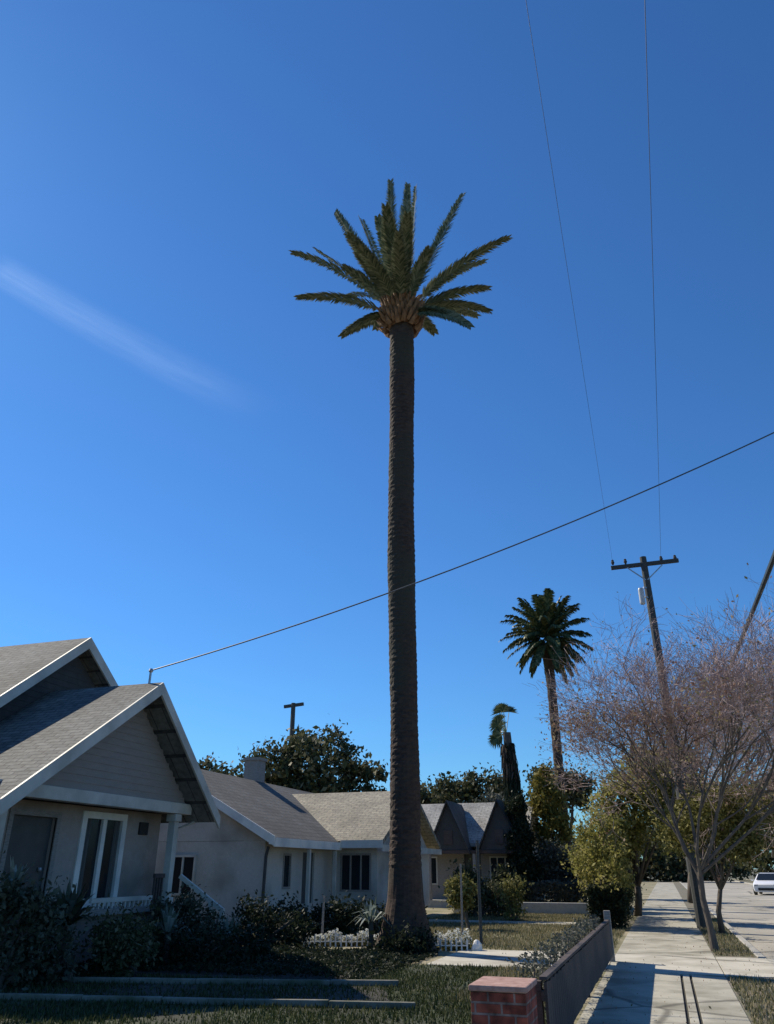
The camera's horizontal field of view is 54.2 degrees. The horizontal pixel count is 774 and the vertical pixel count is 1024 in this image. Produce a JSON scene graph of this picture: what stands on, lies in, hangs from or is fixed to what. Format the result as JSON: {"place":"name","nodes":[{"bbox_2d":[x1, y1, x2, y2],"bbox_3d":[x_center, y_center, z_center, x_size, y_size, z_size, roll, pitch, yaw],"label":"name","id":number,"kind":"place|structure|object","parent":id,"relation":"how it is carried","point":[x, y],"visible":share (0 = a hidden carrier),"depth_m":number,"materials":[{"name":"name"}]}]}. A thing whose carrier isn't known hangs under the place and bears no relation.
{"place":"outdoors","nodes":[
{"label":"outdoors","id":0,"kind":"place"},
{"bbox_2d":[0,855,29,964],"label":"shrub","id":1,"kind":"object","parent":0,"point":[19,873],"visible":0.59,"depth_m":11.49,"materials":[{"name":"green plant"}]},
{"bbox_2d":[3,983,389,1000],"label":"path","id":2,"kind":"structure","parent":0,"point":[355,998],"depth_m":10.76,"materials":[{"name":"grey concrete"}]},
{"bbox_2d":[0,961,546,1023],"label":"lawn","id":3,"kind":"structure","parent":0,"point":[174,1016],"depth_m":9.25,"materials":[{"name":"green plant"}]},
{"bbox_2d":[0,850,97,990],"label":"shrub","id":4,"kind":"object","parent":3,"relation":"on","point":[35,915],"visible":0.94,"depth_m":11.22,"materials":[{"name":"green plant"}]},
{"bbox_2d":[44,880,100,971],"bbox_3d":[-5.149,6.730,12.231,1.175,1.446,1.190,-8,-26,17],"label":"agave","id":5,"kind":"object","parent":3,"relation":"on","point":[75,901],"visible":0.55,"depth_m":12.38,"materials":[{"name":"green plant"}]},
{"bbox_2d":[0,638,224,975],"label":"bungalow","id":6,"kind":"object","parent":3,"relation":"on","point":[101,777],"visible":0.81,"depth_m":15.16,"materials":[{"name":"grey paint"}]},
{"bbox_2d":[3,815,52,907],"bbox_3d":[-6.394,6.147,13.321,0.120,1.470,1.100,-8,-26,17],"label":"door","id":7,"kind":"structure","parent":6,"relation":"in","point":[30,835],"depth_m":13.50,"materials":[{"name":"metal"}]},
{"bbox_2d":[71,810,127,907],"bbox_3d":[-5.702,6.884,14.991,0.140,1.720,1.480,-8,-26,17],"label":"window","id":8,"kind":"structure","parent":6,"relation":"in","point":[98,862],"depth_m":15.05,"materials":[{"name":"white glass"}]},
{"bbox_2d":[153,432,773,669],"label":"power line","id":9,"kind":"object","parent":6,"relation":"attached to","point":[468,562],"visible":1,"depth_m":15.67,"materials":[{"name":"metal"}]},
{"bbox_2d":[9,977,398,986],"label":"edging kerb","id":10,"kind":"structure","parent":3,"relation":"on","point":[337,982],"depth_m":11.43,"materials":[{"name":"concrete"}]},
{"bbox_2d":[0,993,415,1009],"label":"edging kerb","id":11,"kind":"structure","parent":3,"relation":"on","point":[188,1000],"depth_m":9.78,"materials":[{"name":"concrete"}]},
{"bbox_2d":[94,954,419,980],"bbox_3d":[-4.007,8.389,14.066,8.100,0.001,6.600,-8,-26,17],"label":"planting bed","id":12,"kind":"object","parent":3,"relation":"on","point":[214,974],"depth_m":12.56,"materials":[{"name":"soil"}]},
{"bbox_2d":[71,893,172,976],"bbox_3d":[-4.508,7.365,12.859,1.692,1.570,2.232,8,-26,-17],"label":"shrub","id":13,"kind":"object","parent":12,"relation":"on","point":[118,943],"visible":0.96,"depth_m":12.56,"materials":[{"name":"green plant"}]},
{"bbox_2d":[150,905,190,961],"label":"flax plant","id":14,"kind":"object","parent":12,"relation":"on","point":[170,920],"visible":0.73,"depth_m":14.02,"materials":[{"name":"green plant"}]},
{"bbox_2d":[144,882,239,959],"bbox_3d":[-3.913,8.228,14.888,1.489,1.744,1.997,-23,-34,40],"label":"shrub","id":15,"kind":"object","parent":12,"relation":"on","point":[188,907],"visible":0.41,"depth_m":14.79,"materials":[{"name":"green plant"}]},
{"bbox_2d":[154,910,277,969],"bbox_3d":[-3.143,8.057,13.917,1.542,1.310,2.624,-13,-28,26],"label":"shrub","id":16,"kind":"object","parent":12,"relation":"on","point":[218,947],"visible":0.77,"depth_m":13.69,"materials":[{"name":"green plant"}]},
{"bbox_2d":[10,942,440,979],"bbox_3d":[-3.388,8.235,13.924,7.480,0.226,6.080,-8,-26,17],"label":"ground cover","id":17,"kind":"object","parent":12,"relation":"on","point":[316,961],"visible":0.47,"depth_m":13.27,"materials":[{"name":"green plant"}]},
{"bbox_2d":[209,911,243,944],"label":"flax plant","id":18,"kind":"object","parent":12,"relation":"on","point":[226,924],"visible":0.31,"depth_m":15.13,"materials":[{"name":"green plant"}]},
{"bbox_2d":[227,889,318,947],"bbox_3d":[-2.640,9.245,16.793,2.176,1.587,1.560,-8,-26,17],"label":"shrub","id":19,"kind":"object","parent":12,"relation":"on","point":[291,934],"visible":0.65,"depth_m":16.70,"materials":[{"name":"green plant"}]},
{"bbox_2d":[350,894,390,946],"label":"agave","id":20,"kind":"object","parent":12,"relation":"on","point":[370,913],"visible":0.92,"depth_m":16.20,"materials":[{"name":"green plant"}]},
{"bbox_2d":[347,906,446,953],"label":"shrub","id":21,"kind":"object","parent":12,"relation":"on","point":[395,941],"visible":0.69,"depth_m":15.51,"materials":[{"name":"green plant"}]},
{"bbox_2d":[0,0,773,868],"label":"sky","id":22,"kind":"structure","parent":0,"point":[194,454],"materials":[{"name":"blue"}]},
{"bbox_2d":[243,881,657,1023],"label":"lawn","id":23,"kind":"structure","parent":0,"point":[649,886],"depth_m":20.18,"materials":[{"name":"green plant"}]},
{"bbox_2d":[198,752,271,783],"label":"broadleaf tree","id":24,"kind":"object","parent":23,"relation":"on","point":[207,764],"visible":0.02,"depth_m":55.93,"materials":[{"name":"green plant"}]},
{"bbox_2d":[284,702,303,737],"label":"utility pole","id":25,"kind":"object","parent":23,"relation":"on","point":[292,706],"visible":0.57,"depth_m":75.37,"materials":[{"name":"brown wood"}]},
{"bbox_2d":[155,757,441,931],"bbox_3d":[-4.457,11.616,27.362,9.980,5.500,12.450,-8,-26,17],"label":"bungalow","id":26,"kind":"object","parent":23,"relation":"on","point":[236,854],"visible":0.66,"depth_m":23.97,"materials":[{"name":"grey paint"}]},
{"bbox_2d":[171,855,196,895],"bbox_3d":[-5.881,10.405,21.681,0.850,1.050,0.080,-8,-26,17],"label":"window","id":27,"kind":"structure","parent":26,"relation":"in","point":[185,865],"depth_m":21.70,"materials":[{"name":"black glass"}]},
{"bbox_2d":[282,853,291,888],"bbox_3d":[-2.979,10.583,22.294,0.080,0.950,0.550,-8,-26,17],"label":"window","id":28,"kind":"structure","parent":26,"relation":"in","point":[287,857],"depth_m":22.34,"materials":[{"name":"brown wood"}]},
{"bbox_2d":[301,852,312,903],"bbox_3d":[-2.548,11.478,23.549,0.060,1.600,0.900,-8,-26,17],"label":"door","id":29,"kind":"structure","parent":26,"relation":"in","point":[304,853],"depth_m":23.55,"materials":[{"name":"white wood"}]},
{"bbox_2d":[339,853,370,891],"bbox_3d":[-1.033,11.945,25.067,1.100,1.150,0.080,-8,-26,17],"label":"window","id":30,"kind":"structure","parent":26,"relation":"in","point":[355,868],"depth_m":25.07,"materials":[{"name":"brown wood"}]},
{"bbox_2d":[223,714,389,892],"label":"broadleaf tree","id":31,"kind":"object","parent":23,"relation":"on","point":[287,768],"visible":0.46,"depth_m":50.69,"materials":[{"name":"green plant"}]},
{"bbox_2d":[268,892,362,935],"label":"shrub","id":32,"kind":"object","parent":23,"relation":"on","point":[338,911],"visible":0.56,"depth_m":19.35,"materials":[{"name":"green plant"}]},
{"bbox_2d":[253,928,378,945],"bbox_3d":[-1.591,9.796,17.404,3.038,0.380,0.568,0,-25,0],"label":"flower border","id":33,"kind":"object","parent":23,"relation":"on","point":[339,935],"visible":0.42,"depth_m":17.25,"materials":[{"name":"white plant"}]},
{"bbox_2d":[277,934,368,946],"bbox_3d":[-1.695,9.689,17.116,2.780,0.256,0.045,0,-25,0],"label":"picket edging","id":34,"kind":"object","parent":23,"relation":"on","point":[340,941],"visible":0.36,"depth_m":17.11,"materials":[{"name":"white wood"}]},
{"bbox_2d":[321,896,324,934],"bbox_3d":[-1.521,9.653,17.855,0.078,1.051,0.064,-8,-26,17],"label":"garden stake","id":35,"kind":"object","parent":23,"relation":"on","point":[322,921],"visible":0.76,"depth_m":17.87,"materials":[{"name":"grey wood"}]},
{"bbox_2d":[334,893,437,936],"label":"shrub","id":36,"kind":"object","parent":23,"relation":"on","point":[358,906],"visible":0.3,"depth_m":19.49,"materials":[{"name":"green plant"}]},
{"bbox_2d":[289,178,511,951],"bbox_3d":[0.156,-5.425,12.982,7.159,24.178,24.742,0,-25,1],"label":"palm tree","id":37,"kind":"object","parent":23,"relation":"on","point":[400,319],"visible":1,"depth_m":21.45,"materials":[{"name":"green plant"}]},
{"bbox_2d":[420,780,450,803],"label":"broadleaf tree","id":38,"kind":"object","parent":23,"relation":"on","point":[424,794],"visible":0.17,"depth_m":57.30,"materials":[{"name":"green plant"}]},
{"bbox_2d":[435,938,467,950],"bbox_3d":[1.373,9.269,16.220,0.726,0.252,0.042,0,-25,0],"label":"picket edging","id":39,"kind":"object","parent":23,"relation":"on","point":[456,945],"visible":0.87,"depth_m":16.21,"materials":[{"name":"white wood"}]},
{"bbox_2d":[434,928,472,950],"bbox_3d":[1.456,9.334,16.512,0.893,0.452,0.563,-1,-25,2],"label":"flower border","id":40,"kind":"object","parent":23,"relation":"on","point":[465,936],"visible":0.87,"depth_m":16.38,"materials":[{"name":"white plant"}]},
{"bbox_2d":[438,870,477,929],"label":"shrub","id":41,"kind":"object","parent":23,"relation":"on","point":[452,884],"visible":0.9,"depth_m":21.79,"materials":[{"name":"green plant"}]},
{"bbox_2d":[460,864,463,934],"bbox_3d":[1.784,9.384,18.106,0.069,1.751,0.053,-8,-26,17],"label":"garden stake","id":42,"kind":"object","parent":23,"relation":"on","point":[462,930],"visible":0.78,"depth_m":18.14,"materials":[{"name":"brown wood"}]},
{"bbox_2d":[421,761,503,803],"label":"broadleaf tree","id":43,"kind":"object","parent":23,"relation":"on","point":[468,788],"visible":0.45,"depth_m":52.18,"materials":[{"name":"green plant"}]},
{"bbox_2d":[438,858,519,916],"bbox_3d":[3.386,13.793,27.374,3.117,2.332,1.747,-1,-25,2],"label":"shrub","id":44,"kind":"object","parent":23,"relation":"on","point":[489,900],"visible":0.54,"depth_m":27.29,"materials":[{"name":"green plant"}]},
{"bbox_2d":[476,840,482,943],"bbox_3d":[2.147,8.882,17.626,0.088,2.251,0.074,-8,-26,17],"label":"garden stake","id":45,"kind":"object","parent":23,"relation":"on","point":[479,897],"visible":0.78,"depth_m":17.59,"materials":[{"name":"brown wood"}]},
{"bbox_2d":[421,799,542,907],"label":"gabled cottage","id":46,"kind":"structure","parent":23,"relation":"on","point":[459,829],"depth_m":35.22,"materials":[{"name":"grey paint"}]},
{"bbox_2d":[431,857,437,884],"bbox_3d":[1.966,16.975,35.807,0.900,1.200,0.080,-8,-26,17],"label":"window","id":47,"kind":"structure","parent":46,"relation":"in","point":[434,859],"depth_m":35.69,"materials":[{"name":"black glass"}]},
{"bbox_2d":[464,854,481,876],"bbox_3d":[4.032,16.924,35.170,0.800,1.850,0.050,-8,-26,17],"label":"door","id":48,"kind":"structure","parent":46,"relation":"in","point":[466,856],"depth_m":35.43,"materials":[{"name":"wood"}]},
{"bbox_2d":[489,856,512,878],"bbox_3d":[5.286,16.482,34.818,1.100,1.150,0.080,-8,-26,17],"label":"window","id":49,"kind":"structure","parent":46,"relation":"in","point":[493,860],"depth_m":34.99,"materials":[{"name":"black glass"}]},
{"bbox_2d":[468,976,537,1023],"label":"brick pillar","id":50,"kind":"structure","parent":23,"relation":"on","point":[503,1000],"depth_m":6.37,"materials":[{"name":"red brick"}]},
{"bbox_2d":[472,788,542,850],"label":"broadleaf tree","id":51,"kind":"object","parent":23,"relation":"on","point":[488,799],"visible":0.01,"depth_m":43.26,"materials":[{"name":"green plant"}]},
{"bbox_2d":[484,863,532,901],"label":"shrub","id":52,"kind":"object","parent":23,"relation":"on","point":[501,872],"visible":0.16,"depth_m":31.80,"materials":[{"name":"green plant"}]},
{"bbox_2d":[488,703,537,901],"bbox_3d":[5.940,13.614,35.736,1.870,9.048,1.370,-14,-29,27],"label":"fan palm","id":53,"kind":"object","parent":23,"relation":"on","point":[510,771],"visible":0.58,"depth_m":36.40,"materials":[{"name":"green plant"}]},
{"bbox_2d":[493,864,533,920],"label":"shrub","id":54,"kind":"object","parent":23,"relation":"on","point":[508,891],"visible":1,"depth_m":25.38,"materials":[{"name":"green plant"}]},
{"bbox_2d":[454,902,588,914],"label":"garden wall","id":55,"kind":"structure","parent":23,"relation":"on","point":[557,908],"depth_m":28.95,"materials":[{"name":"concrete"}]},
{"bbox_2d":[502,790,551,900],"bbox_3d":[6.074,15.016,33.789,2.056,4.916,2.152,-8,-26,17],"label":"conifer","id":56,"kind":"object","parent":23,"relation":"on","point":[531,866],"visible":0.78,"depth_m":33.71,"materials":[{"name":"green plant"}]},
{"bbox_2d":[477,879,587,902],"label":"hedge","id":57,"kind":"object","parent":23,"relation":"on","point":[551,888],"visible":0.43,"depth_m":31.86,"materials":[{"name":"green plant"}]},
{"bbox_2d":[500,588,595,902],"bbox_3d":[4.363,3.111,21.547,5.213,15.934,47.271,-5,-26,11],"label":"palm tree","id":58,"kind":"object","parent":23,"relation":"on","point":[547,619],"visible":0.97,"depth_m":41.71,"materials":[{"name":"green plant"}]},
{"bbox_2d":[523,763,577,901],"bbox_3d":[8.030,15.331,36.358,2.660,6.463,2.417,8,-26,-16],"label":"broadleaf tree","id":59,"kind":"object","parent":23,"relation":"on","point":[550,814],"visible":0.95,"depth_m":36.57,"materials":[{"name":"green plant"}]},
{"bbox_2d":[532,830,585,902],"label":"shrub","id":60,"kind":"object","parent":23,"relation":"on","point":[552,859],"visible":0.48,"depth_m":33.76,"materials":[{"name":"green plant"}]},
{"bbox_2d":[519,762,599,834],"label":"broadleaf tree","id":61,"kind":"object","parent":23,"relation":"on","point":[573,798],"visible":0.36,"depth_m":47.34,"materials":[{"name":"green plant"}]},
{"bbox_2d":[541,834,582,880],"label":"distant tree","id":62,"kind":"object","parent":23,"relation":"on","point":[574,840],"depth_m":98.97,"materials":[{"name":"green plant"}]},
{"bbox_2d":[536,910,614,1023],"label":"fence","id":63,"kind":"object","parent":23,"relation":"on","point":[578,968],"visible":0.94,"depth_m":8.71,"materials":[{"name":"grey wood"}]},
{"bbox_2d":[502,913,603,1012],"bbox_3d":[2.571,6.255,10.501,0.566,0.926,8.782,-8,-26,17],"label":"vine","id":64,"kind":"object","parent":63,"relation":"attached to","point":[579,928],"visible":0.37,"depth_m":8.91,"materials":[{"name":"green plant"}]},
{"bbox_2d":[557,806,639,901],"bbox_3d":[6.572,10.936,23.461,2.519,3.450,3.561,-8,-26,17],"label":"tall shrub","id":65,"kind":"object","parent":23,"relation":"on","point":[603,866],"visible":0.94,"depth_m":23.09,"materials":[{"name":"green plant"}]},
{"bbox_2d":[584,882,635,929],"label":"hedge","id":66,"kind":"object","parent":23,"relation":"on","point":[614,902],"visible":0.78,"depth_m":21.97,"materials":[{"name":"green plant"}]},
{"bbox_2d":[577,864,646,908],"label":"shrub","id":67,"kind":"object","parent":23,"relation":"on","point":[633,889],"visible":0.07,"depth_m":30.31,"materials":[{"name":"green plant"}]},
{"bbox_2d":[429,919,623,924],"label":"path","id":68,"kind":"structure","parent":0,"point":[499,922],"depth_m":24.80,"materials":[{"name":"concrete"}]},
{"bbox_2d":[427,949,773,977],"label":"driveway","id":69,"kind":"structure","parent":0,"point":[725,966],"depth_m":13.95,"materials":[{"name":"concrete"}]},
{"bbox_2d":[471,940,481,950],"bbox_3d":[1.926,9.306,16.226,0.238,0.230,0.254,-8,-26,17],"label":"garden stone","id":70,"kind":"object","parent":69,"relation":"on","point":[477,945],"visible":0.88,"depth_m":16.15,"materials":[{"name":"white stone"}]},
{"bbox_2d":[576,882,750,1023],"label":"sidewalk","id":71,"kind":"structure","parent":0,"point":[666,936],"depth_m":11.38,"materials":[{"name":"concrete"}]},
{"bbox_2d":[579,741,701,915],"bbox_3d":[9.314,11.496,27.797,3.792,6.253,5.088,19,-31,-35],"label":"broadleaf tree","id":72,"kind":"object","parent":71,"relation":"on","point":[636,828],"visible":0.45,"depth_m":27.80,"materials":[{"name":"green plant"}]},
{"bbox_2d":[658,881,702,1023],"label":"sidewalk joint","id":73,"kind":"object","parent":71,"relation":"on","point":[686,1005],"visible":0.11,"depth_m":10.16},
{"bbox_2d":[593,896,773,1023],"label":"leaf litter","id":74,"kind":"object","parent":71,"relation":"on","point":[687,967],"visible":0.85,"depth_m":12.97,"materials":[{"name":"orange plant"}]},
{"bbox_2d":[648,869,773,880],"bbox_3d":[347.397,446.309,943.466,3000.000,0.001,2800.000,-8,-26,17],"label":"ground","id":75,"kind":"structure","parent":0,"point":[751,877],"depth_m":158.71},
{"bbox_2d":[632,826,685,880],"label":"distant tree","id":76,"kind":"object","parent":75,"relation":"on","point":[646,876],"visible":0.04,"depth_m":105.99,"materials":[{"name":"green plant"}]},
{"bbox_2d":[639,829,739,882],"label":"distant tree","id":77,"kind":"object","parent":75,"relation":"on","point":[662,869],"visible":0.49,"depth_m":101.47,"materials":[{"name":"green plant"}]},
{"bbox_2d":[671,848,757,880],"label":"distant tree","id":78,"kind":"object","parent":75,"relation":"on","point":[737,872],"visible":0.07,"depth_m":111.28,"materials":[{"name":"green plant"}]},
{"bbox_2d":[679,881,765,957],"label":"kerb","id":79,"kind":"structure","parent":75,"relation":"on","point":[756,952],"depth_m":18.60,"materials":[{"name":"concrete"}]},
{"bbox_2d":[673,881,756,958],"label":"verge","id":80,"kind":"structure","parent":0,"point":[681,888],"depth_m":32.51,"materials":[{"name":"green plant"}]},
{"bbox_2d":[292,911,773,1023],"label":"grass","id":81,"kind":"structure","parent":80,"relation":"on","point":[506,930],"depth_m":18.57,"materials":[{"name":"green plant"}]},
{"bbox_2d":[522,562,773,950],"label":"bare tree","id":82,"kind":"object","parent":80,"relation":"on","point":[734,692],"visible":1,"depth_m":18.31,"materials":[{"name":"brown plant"}]},
{"bbox_2d":[611,555,706,928],"bbox_3d":[9.232,7.002,24.664,2.340,11.952,0.486,-4,-25,8],"label":"utility pole","id":83,"kind":"object","parent":80,"relation":"on","point":[643,564],"visible":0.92,"depth_m":26.08,"materials":[{"name":"brown wood"}]},
{"bbox_2d":[526,2,611,555],"bbox_3d":[0.150,-8.571,5.095,0.007,0.357,51.911,-8,-26,16],"label":"power line","id":84,"kind":"object","parent":83,"relation":"attached to","point":[562,236],"visible":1,"depth_m":12.58,"materials":[{"name":"metal"}]},
{"bbox_2d":[644,0,660,550],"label":"power line","id":85,"kind":"object","parent":83,"relation":"attached to","point":[651,232],"visible":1,"depth_m":12.63,"materials":[{"name":"metal"}]},
{"bbox_2d":[646,737,761,902],"bbox_3d":[16.664,16.220,40.279,7.069,8.244,5.662,5,-26,-10],"label":"broadleaf tree","id":86,"kind":"object","parent":80,"relation":"on","point":[689,897],"visible":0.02,"depth_m":39.47,"materials":[{"name":"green plant"}]},
{"bbox_2d":[635,639,773,864],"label":"bare tree","id":87,"kind":"object","parent":80,"relation":"on","point":[751,763],"visible":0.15,"depth_m":27.19,"materials":[{"name":"brown plant"}]},
{"bbox_2d":[649,766,773,933],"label":"broadleaf tree","id":88,"kind":"object","parent":80,"relation":"on","point":[745,850],"visible":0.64,"depth_m":20.94,"materials":[{"name":"green plant"}]},
{"bbox_2d":[681,880,773,959],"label":"road","id":89,"kind":"structure","parent":0,"point":[747,909],"depth_m":33.62,"materials":[{"name":"grey asphalt"}]},
{"bbox_2d":[751,873,773,894],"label":"parked car","id":90,"kind":"object","parent":89,"relation":"on","point":[763,882],"visible":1,"depth_m":53.10,"materials":[{"name":"white paint"}]},
{"bbox_2d":[730,879,753,882],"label":"lawn","id":91,"kind":"structure","parent":0,"point":[747,880],"depth_m":109.01,"materials":[{"name":"green plant"}]},
{"bbox_2d":[726,813,773,873],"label":"distant tree","id":92,"kind":"object","parent":91,"relation":"on","point":[760,868],"visible":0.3,"depth_m":90.64,"materials":[{"name":"green plant"}]},
{"bbox_2d":[745,760,773,834],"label":"broadleaf tree","id":93,"kind":"object","parent":91,"relation":"on","point":[772,779],"visible":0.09,"depth_m":48.21,"materials":[{"name":"green plant"}]},
{"bbox_2d":[726,977,773,1023],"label":"verge","id":94,"kind":"structure","parent":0,"point":[742,1005],"depth_m":10.22,"materials":[{"name":"green plant"}]},
{"bbox_2d":[772,830,773,857],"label":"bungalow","id":95,"kind":"object","parent":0,"point":[773,847],"visible":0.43,"depth_m":67.61,"materials":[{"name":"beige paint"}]},
{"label":"utility pole","id":96,"kind":"object","parent":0,"visible":0},
{"bbox_2d":[695,550,773,747],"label":"power line","id":97,"kind":"object","parent":96,"relation":"attached to","point":[764,580],"visible":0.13,"depth_m":17.54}
]}

